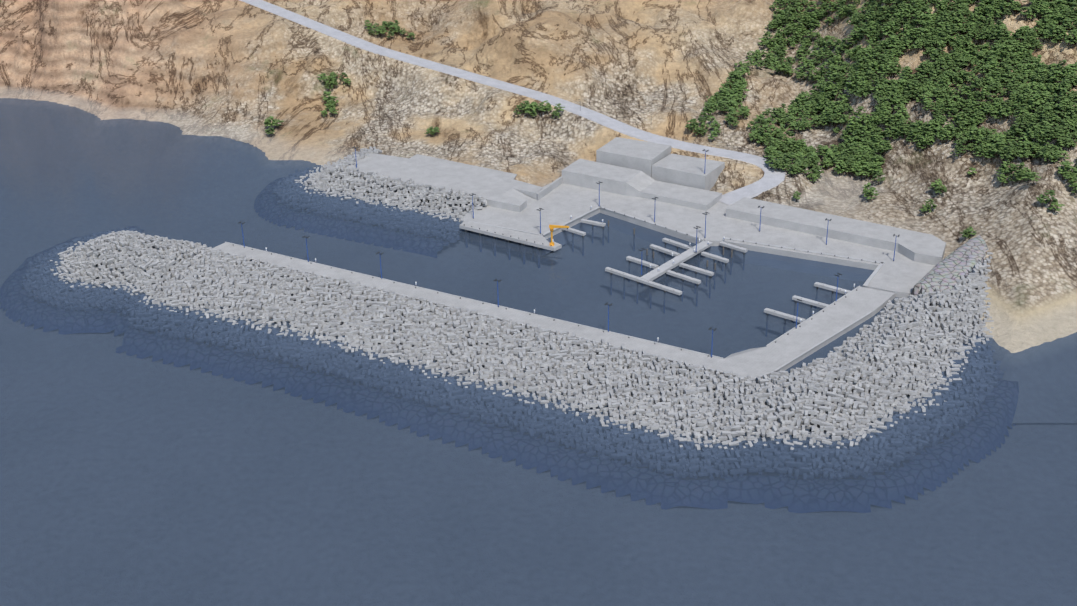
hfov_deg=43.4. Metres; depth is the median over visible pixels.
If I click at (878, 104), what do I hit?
pine tree
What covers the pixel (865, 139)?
pine tree
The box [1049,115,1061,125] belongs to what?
pine tree
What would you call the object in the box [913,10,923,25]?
pine tree
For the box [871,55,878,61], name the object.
pine tree
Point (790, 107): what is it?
pine tree
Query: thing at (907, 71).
pine tree
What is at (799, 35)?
pine tree
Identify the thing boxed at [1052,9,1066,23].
pine tree
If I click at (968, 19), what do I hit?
pine tree
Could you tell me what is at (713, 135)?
pine tree
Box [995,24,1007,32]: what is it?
pine tree
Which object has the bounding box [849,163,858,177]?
pine tree
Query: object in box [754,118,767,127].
pine tree
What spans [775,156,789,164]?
pine tree
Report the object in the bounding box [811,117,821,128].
pine tree
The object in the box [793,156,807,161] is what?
pine tree
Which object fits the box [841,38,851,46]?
pine tree
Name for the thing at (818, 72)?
pine tree
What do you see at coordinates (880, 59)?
pine tree
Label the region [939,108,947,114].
pine tree
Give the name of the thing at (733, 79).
pine tree
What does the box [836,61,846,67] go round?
pine tree
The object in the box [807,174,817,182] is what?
pine tree
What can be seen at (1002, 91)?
pine tree
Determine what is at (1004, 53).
pine tree
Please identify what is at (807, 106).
pine tree
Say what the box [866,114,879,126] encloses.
pine tree
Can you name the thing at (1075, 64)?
pine tree
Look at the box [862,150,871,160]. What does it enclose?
pine tree
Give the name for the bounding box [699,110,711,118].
pine tree
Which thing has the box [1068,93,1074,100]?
pine tree
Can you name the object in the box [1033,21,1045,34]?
pine tree
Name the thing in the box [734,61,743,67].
pine tree
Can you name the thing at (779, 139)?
pine tree
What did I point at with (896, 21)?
pine tree
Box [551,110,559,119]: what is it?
pine tree
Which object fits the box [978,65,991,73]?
pine tree
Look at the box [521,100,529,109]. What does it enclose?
pine tree
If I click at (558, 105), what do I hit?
pine tree
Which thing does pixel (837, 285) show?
lamp post
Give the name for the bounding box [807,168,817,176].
pine tree
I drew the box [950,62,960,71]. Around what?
pine tree
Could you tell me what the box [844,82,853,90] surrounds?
pine tree
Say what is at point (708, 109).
pine tree
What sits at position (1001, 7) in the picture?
pine tree
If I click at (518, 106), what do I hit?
pine tree
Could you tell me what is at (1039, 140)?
pine tree
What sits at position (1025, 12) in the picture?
pine tree
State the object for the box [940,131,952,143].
pine tree
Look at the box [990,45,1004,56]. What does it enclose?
pine tree
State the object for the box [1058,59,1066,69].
pine tree
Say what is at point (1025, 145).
pine tree
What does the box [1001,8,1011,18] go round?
pine tree
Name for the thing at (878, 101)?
pine tree
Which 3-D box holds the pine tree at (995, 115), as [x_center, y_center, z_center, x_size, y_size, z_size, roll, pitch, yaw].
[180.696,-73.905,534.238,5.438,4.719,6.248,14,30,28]
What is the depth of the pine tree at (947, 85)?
547.20 m
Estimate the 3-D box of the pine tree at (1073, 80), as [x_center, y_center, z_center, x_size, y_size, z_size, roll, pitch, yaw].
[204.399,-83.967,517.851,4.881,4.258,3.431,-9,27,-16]
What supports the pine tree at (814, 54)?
on the terrain hillside
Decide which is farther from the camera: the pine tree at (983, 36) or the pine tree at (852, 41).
the pine tree at (852, 41)
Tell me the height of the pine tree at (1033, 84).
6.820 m
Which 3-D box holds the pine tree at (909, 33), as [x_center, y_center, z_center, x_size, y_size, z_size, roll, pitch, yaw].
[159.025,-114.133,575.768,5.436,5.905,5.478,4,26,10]
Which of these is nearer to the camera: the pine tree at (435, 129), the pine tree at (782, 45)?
the pine tree at (435, 129)
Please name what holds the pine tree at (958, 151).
on the terrain hillside
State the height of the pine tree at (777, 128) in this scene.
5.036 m
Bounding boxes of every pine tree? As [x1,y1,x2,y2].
[264,117,274,125]
[267,116,277,126]
[267,127,274,136]
[273,119,283,127]
[317,73,328,79]
[323,76,333,83]
[323,91,332,100]
[324,83,333,90]
[324,100,335,106]
[331,96,338,103]
[338,72,348,83]
[343,79,350,85]
[366,23,374,29]
[376,25,386,37]
[388,25,397,32]
[406,32,415,40]
[424,127,437,134]
[426,126,438,136]
[513,105,523,113]
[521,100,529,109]
[525,104,535,116]
[528,102,537,110]
[536,103,544,114]
[538,100,551,109]
[543,104,552,110]
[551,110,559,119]
[554,103,564,110]
[685,120,698,131]
[689,118,698,130]
[698,116,706,122]
[698,127,707,135]
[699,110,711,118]
[701,103,713,117]
[701,122,707,129]
[704,98,717,105]
[707,116,715,122]
[708,131,717,141]
[710,121,720,127]
[716,102,725,113]
[717,100,727,112]
[720,104,728,114]
[727,101,735,107]
[728,116,738,125]
[730,73,742,82]
[730,88,741,94]
[731,94,742,101]
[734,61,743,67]
[735,106,746,119]
[736,84,749,91]
[740,66,749,78]
[743,58,753,66]
[746,51,755,57]
[747,121,754,130]
[749,132,755,141]
[752,114,763,122]
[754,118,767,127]
[755,127,766,138]
[756,60,766,69]
[758,37,768,44]
[759,133,770,144]
[762,108,774,115]
[764,53,776,60]
[764,147,776,156]
[765,33,774,43]
[765,117,776,124]
[766,128,774,136]
[766,155,775,167]
[767,137,781,147]
[768,61,780,75]
[769,3,779,7]
[770,160,782,171]
[771,111,784,124]
[772,9,780,14]
[772,127,782,134]
[773,15,780,23]
[774,18,785,24]
[774,44,785,56]
[774,52,785,58]
[774,151,781,158]
[775,33,785,40]
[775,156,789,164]
[776,26,787,33]
[776,135,786,140]
[777,144,788,153]
[778,39,787,47]
[779,124,787,132]
[780,163,789,170]
[781,147,788,153]
[783,11,793,20]
[783,117,791,128]
[784,131,795,139]
[785,0,794,6]
[785,23,795,30]
[785,66,794,76]
[785,140,797,150]
[786,57,795,65]
[786,105,794,119]
[786,164,798,176]
[787,8,797,14]
[787,155,796,163]
[788,36,797,43]
[788,121,800,130]
[789,164,802,174]
[790,108,801,117]
[793,2,802,11]
[793,67,803,73]
[793,97,804,108]
[793,122,800,132]
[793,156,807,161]
[793,191,801,201]
[794,19,805,31]
[794,28,803,40]
[794,33,803,42]
[794,139,806,148]
[795,151,805,158]
[796,6,803,16]
[796,48,807,56]
[796,74,805,81]
[797,57,807,66]
[797,118,807,123]
[798,91,810,99]
[798,109,809,117]
[799,99,807,105]
[800,121,812,130]
[801,165,809,175]
[802,68,812,81]
[802,103,811,111]
[803,49,812,59]
[804,62,814,69]
[806,29,817,41]
[806,157,816,166]
[807,1,816,12]
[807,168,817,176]
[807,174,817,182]
[808,108,816,115]
[809,19,820,28]
[809,50,817,56]
[809,84,821,93]
[811,32,820,39]
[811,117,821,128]
[811,165,823,172]
[812,70,821,80]
[813,55,821,62]
[814,65,825,74]
[814,104,823,113]
[815,145,826,158]
[816,118,828,126]
[817,80,826,88]
[817,147,829,153]
[819,62,828,73]
[820,81,832,94]
[822,107,834,114]
[822,159,833,169]
[823,36,830,46]
[823,149,832,156]
[824,42,832,49]
[824,84,835,89]
[824,91,835,99]
[825,17,833,25]
[825,50,833,57]
[825,151,833,159]
[827,2,837,13]
[827,66,834,73]
[827,74,835,81]
[828,36,837,48]
[829,55,840,65]
[830,114,839,127]
[832,87,843,100]
[832,101,842,108]
[833,39,841,46]
[833,127,839,133]
[833,160,845,171]
[834,73,846,82]
[834,108,843,114]
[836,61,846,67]
[837,68,846,74]
[837,94,849,101]
[838,0,845,7]
[838,6,847,18]
[839,114,849,124]
[839,143,850,151]
[839,148,850,159]
[840,131,852,138]
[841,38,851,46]
[841,106,853,114]
[842,161,850,175]
[843,158,854,173]
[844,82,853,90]
[844,128,853,137]
[847,5,860,13]
[847,33,858,45]
[847,34,856,47]
[847,116,857,126]
[848,142,858,150]
[848,148,859,157]
[849,76,856,84]
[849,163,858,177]
[852,29,862,41]
[852,129,860,139]
[853,14,865,22]
[853,71,864,80]
[853,87,860,98]
[853,106,866,117]
[856,49,867,57]
[856,57,868,68]
[856,90,867,99]
[857,76,869,84]
[857,86,869,97]
[857,114,865,123]
[857,125,867,135]
[858,155,866,162]
[858,165,871,179]
[861,2,870,9]
[861,137,869,144]
[862,48,874,56]
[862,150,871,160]
[862,182,870,191]
[863,123,877,131]
[864,63,876,71]
[864,70,876,81]
[864,82,874,88]
[864,190,874,201]
[865,36,876,44]
[866,30,874,36]
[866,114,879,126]
[866,148,876,157]
[866,187,878,197]
[867,54,877,62]
[868,134,879,143]
[868,164,882,172]
[869,60,880,69]
[869,111,878,122]
[870,4,879,10]
[870,21,879,28]
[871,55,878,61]
[871,127,884,135]
[871,148,881,155]
[871,155,884,164]
[871,172,884,184]
[872,46,882,58]
[872,111,880,120]
[872,143,883,152]
[873,74,884,82]
[873,91,886,100]
[874,97,884,109]
[874,135,886,144]
[875,64,885,72]
[875,102,886,110]
[877,13,889,21]
[877,57,884,63]
[879,5,889,15]
[879,84,889,94]
[879,117,890,126]
[879,141,892,154]
[880,142,891,148]
[881,26,892,37]
[881,95,893,104]
[882,105,891,115]
[883,79,894,87]
[884,55,896,62]
[884,114,894,124]
[885,37,895,48]
[885,62,897,78]
[885,131,896,141]
[887,21,895,30]
[888,85,898,93]
[889,35,898,44]
[890,0,901,7]
[890,19,901,31]
[890,61,899,76]
[891,28,900,36]
[891,45,904,54]
[891,113,906,122]
[892,40,902,54]
[892,92,903,100]
[892,98,902,106]
[893,123,901,131]
[894,103,906,113]
[894,131,903,139]
[895,79,906,89]
[895,82,906,90]
[895,109,909,118]
[895,118,904,125]
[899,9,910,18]
[899,68,914,79]
[899,119,911,128]
[900,24,910,34]
[900,95,909,102]
[900,123,910,136]
[902,40,912,52]
[903,35,914,42]
[904,7,916,19]
[904,81,914,92]
[906,28,917,36]
[906,136,914,142]
[907,19,916,26]
[907,90,917,101]
[909,0,917,13]
[910,123,921,131]
[912,39,924,50]
[912,39,924,53]
[912,120,922,128]
[912,134,922,143]
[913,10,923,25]
[913,74,922,81]
[914,66,925,75]
[915,62,927,72]
[916,95,923,103]
[916,142,926,148]
[917,27,925,36]
[918,13,929,22]
[918,28,930,36]
[918,62,927,72]
[919,14,933,25]
[919,86,932,94]
[919,205,930,214]
[920,131,934,147]
[921,4,932,12]
[921,120,934,129]
[922,100,931,112]
[923,63,934,75]
[923,91,933,104]
[923,136,934,146]
[923,199,936,210]
[924,77,934,85]
[925,8,936,18]
[925,39,935,46]
[926,47,934,58]
[926,102,937,113]
[926,120,939,129]
[928,179,944,193]
[929,67,942,80]
[929,70,941,78]
[930,50,941,59]
[931,108,940,115]
[932,88,944,97]
[933,126,946,134]
[934,61,946,68]
[934,184,946,196]
[935,1,945,9]
[935,47,946,55]
[936,40,945,49]
[937,0,947,6]
[937,31,945,40]
[937,76,951,83]
[937,129,947,143]
[938,16,948,24]
[938,115,944,123]
[939,54,953,61]
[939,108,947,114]
[940,13,951,23]
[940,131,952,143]
[942,83,954,91]
[942,96,952,111]
[943,36,953,45]
[943,122,956,129]
[945,11,958,20]
[945,62,955,69]
[945,99,954,110]
[946,24,959,35]
[947,2,958,10]
[948,108,957,121]
[949,72,958,84]
[949,96,959,105]
[950,11,962,21]
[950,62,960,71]
[950,102,961,114]
[950,128,959,139]
[950,145,965,157]
[951,89,961,97]
[952,70,965,83]
[953,10,964,20]
[953,78,962,89]
[953,134,965,143]
[954,0,968,6]
[955,57,966,67]
[955,111,967,122]
[956,137,968,153]
[957,97,965,109]
[957,98,966,110]
[957,124,968,132]
[958,35,971,45]
[958,37,971,45]
[959,23,969,34]
[960,230,970,239]
[961,7,969,14]
[961,17,974,24]
[961,119,975,129]
[961,226,976,234]
[962,57,974,68]
[962,86,972,97]
[962,107,971,118]
[964,43,977,51]
[964,70,974,79]
[966,54,976,65]
[966,76,977,84]
[966,119,978,130]
[967,13,979,22]
[967,127,982,143]
[967,143,976,152]
[967,167,976,176]
[968,29,978,40]
[968,101,982,110]
[969,91,977,99]
[970,60,980,69]
[970,66,979,74]
[970,78,982,88]
[971,81,982,90]
[972,106,985,115]
[973,22,983,33]
[973,111,986,124]
[973,134,985,144]
[973,146,981,156]
[974,45,982,53]
[974,52,984,60]
[976,91,985,100]
[976,129,985,143]
[977,67,992,77]
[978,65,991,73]
[978,141,991,148]
[979,16,988,26]
[979,31,990,40]
[979,147,990,158]
[980,25,991,33]
[980,143,990,158]
[981,42,994,50]
[981,85,991,98]
[981,128,989,135]
[983,104,993,119]
[984,6,993,19]
[984,51,992,58]
[984,134,994,143]
[985,28,994,41]
[985,57,997,64]
[985,71,1000,80]
[986,82,998,91]
[986,93,997,98]
[986,97,996,104]
[986,151,996,161]
[987,55,999,63]
[987,71,1001,81]
[987,129,997,136]
[988,142,1001,157]
[989,32,1002,40]
[989,60,998,69]
[990,1,999,11]
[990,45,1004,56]
[990,111,1002,121]
[990,135,1005,145]
[991,9,1001,21]
[991,20,1006,28]
[991,81,1003,93]
[991,82,1002,92]
[992,142,1005,157]
[993,138,1005,147]
[994,3,1006,17]
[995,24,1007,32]
[995,163,1009,173]
[996,78,1005,85]
[996,147,1008,160]
[997,27,1007,37]
[997,67,1006,77]
[997,174,1008,185]
[998,51,1011,61]
[998,89,1007,95]
[1000,103,1010,117]
[1000,107,1012,120]
[1000,150,1009,160]
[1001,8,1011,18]
[1001,66,1012,75]
[1001,161,1013,174]
[1002,0,1014,7]
[1002,53,1016,62]
[1003,40,1013,48]
[1004,31,1015,40]
[1004,73,1015,81]
[1004,82,1018,94]
[1004,154,1014,161]
[1005,140,1018,148]
[1005,163,1015,173]
[1006,129,1020,138]
[1008,54,1019,64]
[1008,57,1020,67]
[1008,148,1018,156]
[1008,173,1016,184]
[1009,42,1019,52]
[1010,3,1020,15]
[1010,129,1022,140]
[1012,63,1023,74]
[1012,122,1024,137]
[1013,75,1022,86]
[1013,107,1023,118]
[1014,42,1028,50]
[1014,95,1024,104]
[1014,162,1024,172]
[1014,169,1027,181]
[1014,171,1024,183]
[1015,28,1025,39]
[1016,109,1028,115]
[1016,148,1030,161]
[1017,74,1029,82]
[1018,29,1026,39]
[1018,132,1032,142]
[1018,142,1033,157]
[1018,150,1033,161]
[1018,167,1030,172]
[1019,120,1029,131]
[1020,7,1031,18]
[1020,47,1033,55]
[1021,57,1031,65]
[1021,88,1033,98]
[1021,172,1033,184]
[1022,37,1032,45]
[1023,81,1037,92]
[1023,92,1031,102]
[1024,64,1034,73]
[1024,70,1033,82]
[1026,123,1038,130]
[1027,12,1035,20]
[1027,28,1039,43]
[1028,40,1041,51]
[1028,104,1036,112]
[1028,146,1039,160]
[1028,172,1040,183]
[1029,94,1044,110]
[1029,142,1041,151]
[1030,130,1048,141]
[1031,126,1041,136]
[1032,58,1041,66]
[1032,74,1046,82]
[1032,116,1039,122]
[1032,136,1044,146]
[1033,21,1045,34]
[1034,83,1044,90]
[1035,104,1045,112]
[1036,194,1047,205]
[1037,2,1049,10]
[1037,4,1052,17]
[1037,69,1046,79]
[1037,77,1049,83]
[1038,121,1053,132]
[1038,145,1054,161]
[1039,15,1050,24]
[1040,17,1052,28]
[1040,23,1054,31]
[1040,106,1052,114]
[1040,142,1052,151]
[1040,190,1057,209]
[1041,91,1051,98]
[1041,151,1049,162]
[1042,102,1057,108]
[1043,134,1052,144]
[1044,127,1056,135]
[1046,19,1058,28]
[1047,24,1059,38]
[1047,130,1062,141]
[1048,93,1058,101]
[1048,145,1061,154]
[1048,201,1064,212]
[1049,70,1063,78]
[1049,71,1064,82]
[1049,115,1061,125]
[1049,150,1064,163]
[1049,157,1057,162]
[1050,36,1061,45]
[1051,0,1061,8]
[1051,66,1061,70]
[1051,126,1064,134]
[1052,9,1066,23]
[1052,129,1063,141]
[1053,0,1065,8]
[1053,27,1065,40]
[1054,88,1068,99]
[1054,100,1070,111]
[1054,106,1066,116]
[1055,139,1066,150]
[1056,119,1065,126]
[1056,137,1069,148]
[1057,95,1066,104]
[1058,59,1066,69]
[1058,150,1069,161]
[1058,163,1070,178]
[1059,29,1067,37]
[1059,78,1071,87]
[1059,160,1073,168]
[1060,66,1076,75]
[1060,81,1071,89]
[1060,91,1071,98]
[1061,8,1069,16]
[1062,19,1071,31]
[1062,166,1076,176]
[1063,124,1074,134]
[1063,137,1076,149]
[1063,172,1076,180]
[1064,0,1075,7]
[1064,30,1076,48]
[1064,35,1076,47]
[1064,106,1076,118]
[1067,9,1076,19]
[1067,63,1076,70]
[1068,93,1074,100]
[1068,132,1076,139]
[1068,177,1076,186]
[1068,177,1076,188]
[1069,78,1076,88]
[1071,21,1076,30]
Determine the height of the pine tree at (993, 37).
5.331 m
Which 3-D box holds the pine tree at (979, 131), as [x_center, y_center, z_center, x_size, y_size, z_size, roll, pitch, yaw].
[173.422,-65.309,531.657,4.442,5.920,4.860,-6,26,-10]
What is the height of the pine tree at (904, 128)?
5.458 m
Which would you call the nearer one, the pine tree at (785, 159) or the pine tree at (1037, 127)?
the pine tree at (1037, 127)
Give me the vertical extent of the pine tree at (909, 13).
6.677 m
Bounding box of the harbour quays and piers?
[212,137,945,381]
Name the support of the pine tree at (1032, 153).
on the terrain hillside
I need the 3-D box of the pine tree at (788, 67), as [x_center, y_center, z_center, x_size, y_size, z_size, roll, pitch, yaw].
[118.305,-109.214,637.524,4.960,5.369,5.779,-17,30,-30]
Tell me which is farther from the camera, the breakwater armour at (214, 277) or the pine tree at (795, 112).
the pine tree at (795, 112)
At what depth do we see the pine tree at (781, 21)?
666.66 m
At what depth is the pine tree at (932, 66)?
561.51 m
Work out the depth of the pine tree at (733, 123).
592.24 m
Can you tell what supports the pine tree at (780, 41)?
on the terrain hillside
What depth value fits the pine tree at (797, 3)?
665.89 m
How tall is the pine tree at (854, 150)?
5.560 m
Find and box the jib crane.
[549,225,568,245]
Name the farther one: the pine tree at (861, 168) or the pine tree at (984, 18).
the pine tree at (984, 18)
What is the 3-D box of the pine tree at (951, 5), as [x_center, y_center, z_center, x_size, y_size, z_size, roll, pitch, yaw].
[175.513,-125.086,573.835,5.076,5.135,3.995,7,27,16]
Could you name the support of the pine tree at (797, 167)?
on the terrain hillside
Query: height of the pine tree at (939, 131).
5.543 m
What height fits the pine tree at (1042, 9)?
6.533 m
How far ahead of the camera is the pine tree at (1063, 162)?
495.59 m
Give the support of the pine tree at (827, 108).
on the terrain hillside
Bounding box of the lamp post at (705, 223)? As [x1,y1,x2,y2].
[702,212,708,237]
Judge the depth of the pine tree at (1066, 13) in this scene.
544.06 m
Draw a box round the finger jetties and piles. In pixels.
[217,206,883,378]
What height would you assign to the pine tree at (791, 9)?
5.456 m
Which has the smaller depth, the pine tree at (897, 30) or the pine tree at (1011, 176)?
the pine tree at (1011, 176)
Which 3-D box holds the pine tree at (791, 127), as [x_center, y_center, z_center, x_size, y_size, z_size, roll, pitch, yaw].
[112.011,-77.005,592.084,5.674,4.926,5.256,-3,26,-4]
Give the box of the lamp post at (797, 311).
[794,299,801,328]
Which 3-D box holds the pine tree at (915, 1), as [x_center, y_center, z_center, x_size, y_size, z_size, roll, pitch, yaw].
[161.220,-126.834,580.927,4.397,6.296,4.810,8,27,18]
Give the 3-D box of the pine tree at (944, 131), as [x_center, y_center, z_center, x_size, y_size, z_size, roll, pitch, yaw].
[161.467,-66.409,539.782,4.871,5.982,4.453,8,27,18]
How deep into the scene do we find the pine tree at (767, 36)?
661.31 m
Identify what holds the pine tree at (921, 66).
on the terrain hillside
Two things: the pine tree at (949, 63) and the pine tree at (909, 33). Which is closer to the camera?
the pine tree at (949, 63)
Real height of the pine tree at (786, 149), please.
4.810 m
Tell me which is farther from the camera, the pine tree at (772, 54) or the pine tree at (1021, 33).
the pine tree at (772, 54)
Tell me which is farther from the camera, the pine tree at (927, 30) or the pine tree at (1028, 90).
the pine tree at (927, 30)
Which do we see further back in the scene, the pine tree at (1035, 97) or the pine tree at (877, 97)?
the pine tree at (877, 97)
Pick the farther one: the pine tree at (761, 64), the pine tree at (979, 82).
the pine tree at (761, 64)
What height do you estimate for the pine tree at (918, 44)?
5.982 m
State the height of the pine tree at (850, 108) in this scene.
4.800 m
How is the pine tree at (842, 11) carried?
on the terrain hillside
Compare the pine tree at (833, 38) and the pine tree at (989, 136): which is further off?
the pine tree at (833, 38)
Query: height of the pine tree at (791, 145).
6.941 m
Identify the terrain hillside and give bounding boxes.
[0,0,1076,352]
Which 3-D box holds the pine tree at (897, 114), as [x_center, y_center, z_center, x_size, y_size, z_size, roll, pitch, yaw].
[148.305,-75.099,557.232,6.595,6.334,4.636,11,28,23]
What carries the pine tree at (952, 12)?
on the terrain hillside
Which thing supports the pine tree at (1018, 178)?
on the terrain hillside
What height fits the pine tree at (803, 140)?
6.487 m
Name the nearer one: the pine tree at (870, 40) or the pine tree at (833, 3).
the pine tree at (870, 40)
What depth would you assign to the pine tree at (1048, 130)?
507.06 m
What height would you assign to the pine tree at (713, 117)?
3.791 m
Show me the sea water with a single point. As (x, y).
(156, 454)
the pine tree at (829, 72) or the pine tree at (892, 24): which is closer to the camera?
the pine tree at (892, 24)
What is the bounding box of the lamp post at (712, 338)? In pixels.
[709,327,716,357]
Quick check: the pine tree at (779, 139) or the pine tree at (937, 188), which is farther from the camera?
the pine tree at (779, 139)
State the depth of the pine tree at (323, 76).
649.12 m
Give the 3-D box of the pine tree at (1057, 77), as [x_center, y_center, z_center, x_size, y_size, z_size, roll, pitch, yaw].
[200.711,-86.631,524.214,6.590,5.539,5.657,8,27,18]
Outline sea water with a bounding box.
[0,98,1076,605]
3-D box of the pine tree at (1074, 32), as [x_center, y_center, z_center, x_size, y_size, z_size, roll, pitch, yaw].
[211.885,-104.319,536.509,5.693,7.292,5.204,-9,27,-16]
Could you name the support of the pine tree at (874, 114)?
on the terrain hillside
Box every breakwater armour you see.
[50,230,993,449]
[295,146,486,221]
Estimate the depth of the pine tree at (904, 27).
577.59 m
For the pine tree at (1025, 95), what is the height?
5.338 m
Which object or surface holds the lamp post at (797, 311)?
on the harbour quays and piers
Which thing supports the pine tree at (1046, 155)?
on the terrain hillside
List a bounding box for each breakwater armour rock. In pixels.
[86,235,987,426]
[335,174,481,211]
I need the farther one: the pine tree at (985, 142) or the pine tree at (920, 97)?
the pine tree at (920, 97)
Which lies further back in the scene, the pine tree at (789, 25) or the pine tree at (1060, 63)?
the pine tree at (789, 25)
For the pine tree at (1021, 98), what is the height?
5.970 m
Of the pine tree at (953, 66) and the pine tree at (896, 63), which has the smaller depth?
the pine tree at (953, 66)
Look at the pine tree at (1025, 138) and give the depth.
515.70 m
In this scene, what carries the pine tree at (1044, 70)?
on the terrain hillside
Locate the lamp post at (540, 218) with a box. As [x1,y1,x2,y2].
[536,208,543,233]
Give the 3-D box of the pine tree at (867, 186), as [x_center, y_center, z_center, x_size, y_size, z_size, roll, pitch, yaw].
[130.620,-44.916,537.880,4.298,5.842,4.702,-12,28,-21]
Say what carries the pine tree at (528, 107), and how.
on the terrain hillside
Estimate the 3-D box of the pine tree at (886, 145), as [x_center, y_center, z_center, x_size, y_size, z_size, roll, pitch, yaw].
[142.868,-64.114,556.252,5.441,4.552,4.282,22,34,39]
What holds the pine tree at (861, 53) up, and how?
on the terrain hillside
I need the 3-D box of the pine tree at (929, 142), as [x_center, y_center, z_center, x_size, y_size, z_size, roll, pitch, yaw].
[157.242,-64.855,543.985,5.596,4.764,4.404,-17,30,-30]
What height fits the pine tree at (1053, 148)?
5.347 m
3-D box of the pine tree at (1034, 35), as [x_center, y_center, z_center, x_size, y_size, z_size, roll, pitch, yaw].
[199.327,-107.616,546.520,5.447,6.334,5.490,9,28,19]
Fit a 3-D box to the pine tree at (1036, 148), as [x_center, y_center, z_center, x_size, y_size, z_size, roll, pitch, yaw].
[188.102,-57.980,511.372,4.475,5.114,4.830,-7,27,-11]
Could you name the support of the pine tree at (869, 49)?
on the terrain hillside
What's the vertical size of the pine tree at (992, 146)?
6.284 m
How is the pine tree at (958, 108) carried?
on the terrain hillside
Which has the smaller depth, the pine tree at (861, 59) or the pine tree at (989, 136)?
the pine tree at (989, 136)
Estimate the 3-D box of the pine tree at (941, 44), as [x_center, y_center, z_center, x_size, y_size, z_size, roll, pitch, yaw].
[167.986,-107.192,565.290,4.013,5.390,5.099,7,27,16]
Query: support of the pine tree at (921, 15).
on the terrain hillside
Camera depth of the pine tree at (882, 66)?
572.97 m
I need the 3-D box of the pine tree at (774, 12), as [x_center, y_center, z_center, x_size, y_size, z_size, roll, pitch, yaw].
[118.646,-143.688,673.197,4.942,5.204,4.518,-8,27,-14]
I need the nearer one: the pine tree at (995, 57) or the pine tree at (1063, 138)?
the pine tree at (1063, 138)
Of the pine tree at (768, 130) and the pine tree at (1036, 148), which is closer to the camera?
the pine tree at (1036, 148)
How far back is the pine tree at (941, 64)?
559.19 m
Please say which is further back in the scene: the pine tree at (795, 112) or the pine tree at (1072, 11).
the pine tree at (795, 112)
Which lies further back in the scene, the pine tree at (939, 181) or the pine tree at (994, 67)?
the pine tree at (994, 67)
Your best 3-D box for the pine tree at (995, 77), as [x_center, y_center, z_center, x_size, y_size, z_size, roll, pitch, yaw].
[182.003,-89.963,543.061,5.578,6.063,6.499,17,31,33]
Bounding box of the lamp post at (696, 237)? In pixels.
[693,226,700,252]
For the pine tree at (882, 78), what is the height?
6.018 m
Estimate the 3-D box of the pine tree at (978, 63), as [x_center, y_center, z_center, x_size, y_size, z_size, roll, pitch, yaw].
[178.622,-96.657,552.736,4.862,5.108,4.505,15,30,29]
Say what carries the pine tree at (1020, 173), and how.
on the terrain hillside
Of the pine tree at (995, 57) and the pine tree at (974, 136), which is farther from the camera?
the pine tree at (995, 57)
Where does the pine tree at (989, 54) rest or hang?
on the terrain hillside
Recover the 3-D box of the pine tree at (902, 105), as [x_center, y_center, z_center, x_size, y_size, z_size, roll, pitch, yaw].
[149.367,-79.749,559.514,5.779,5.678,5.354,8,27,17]
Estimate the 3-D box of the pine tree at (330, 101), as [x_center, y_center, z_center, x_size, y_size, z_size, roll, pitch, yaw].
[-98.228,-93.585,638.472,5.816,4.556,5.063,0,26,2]
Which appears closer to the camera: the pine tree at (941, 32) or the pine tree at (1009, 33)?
the pine tree at (1009, 33)
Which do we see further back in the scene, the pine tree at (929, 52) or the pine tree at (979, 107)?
the pine tree at (929, 52)
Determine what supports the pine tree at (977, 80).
on the terrain hillside
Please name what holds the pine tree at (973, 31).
on the terrain hillside
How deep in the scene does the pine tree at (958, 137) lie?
533.57 m
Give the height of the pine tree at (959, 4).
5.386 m
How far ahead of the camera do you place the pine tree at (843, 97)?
584.50 m
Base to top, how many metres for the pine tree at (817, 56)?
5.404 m
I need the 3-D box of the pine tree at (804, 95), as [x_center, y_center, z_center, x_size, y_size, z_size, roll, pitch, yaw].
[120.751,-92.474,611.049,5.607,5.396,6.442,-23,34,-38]
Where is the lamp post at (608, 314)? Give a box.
[605,303,611,331]
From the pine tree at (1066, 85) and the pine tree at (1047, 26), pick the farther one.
the pine tree at (1047, 26)
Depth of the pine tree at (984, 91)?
538.62 m
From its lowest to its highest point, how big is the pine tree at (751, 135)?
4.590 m
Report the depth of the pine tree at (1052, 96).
518.97 m
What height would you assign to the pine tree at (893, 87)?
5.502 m
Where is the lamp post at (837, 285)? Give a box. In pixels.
[835,273,841,301]
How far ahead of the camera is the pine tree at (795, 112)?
601.64 m
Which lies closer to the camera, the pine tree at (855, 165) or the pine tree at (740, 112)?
the pine tree at (855, 165)
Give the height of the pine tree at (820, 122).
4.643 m
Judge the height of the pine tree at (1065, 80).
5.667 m
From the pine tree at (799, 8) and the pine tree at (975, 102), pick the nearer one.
the pine tree at (975, 102)
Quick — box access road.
[240,0,785,204]
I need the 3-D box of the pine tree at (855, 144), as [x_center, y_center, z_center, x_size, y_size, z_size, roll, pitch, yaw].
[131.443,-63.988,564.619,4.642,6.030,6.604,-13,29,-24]
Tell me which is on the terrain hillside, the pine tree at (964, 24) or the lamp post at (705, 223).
the pine tree at (964, 24)
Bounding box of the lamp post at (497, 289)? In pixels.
[494,279,500,306]
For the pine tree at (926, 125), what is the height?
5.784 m
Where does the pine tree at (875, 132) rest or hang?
on the terrain hillside
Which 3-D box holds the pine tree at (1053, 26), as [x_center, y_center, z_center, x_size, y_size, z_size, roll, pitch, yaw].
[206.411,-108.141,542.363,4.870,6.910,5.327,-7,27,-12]
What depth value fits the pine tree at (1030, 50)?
545.29 m
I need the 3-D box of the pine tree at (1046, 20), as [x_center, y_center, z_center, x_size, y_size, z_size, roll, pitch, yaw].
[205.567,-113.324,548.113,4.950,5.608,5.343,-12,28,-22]
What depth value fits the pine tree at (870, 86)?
572.62 m
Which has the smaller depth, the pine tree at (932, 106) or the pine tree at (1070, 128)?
the pine tree at (1070, 128)
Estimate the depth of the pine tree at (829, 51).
618.98 m
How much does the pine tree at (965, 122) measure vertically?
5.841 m

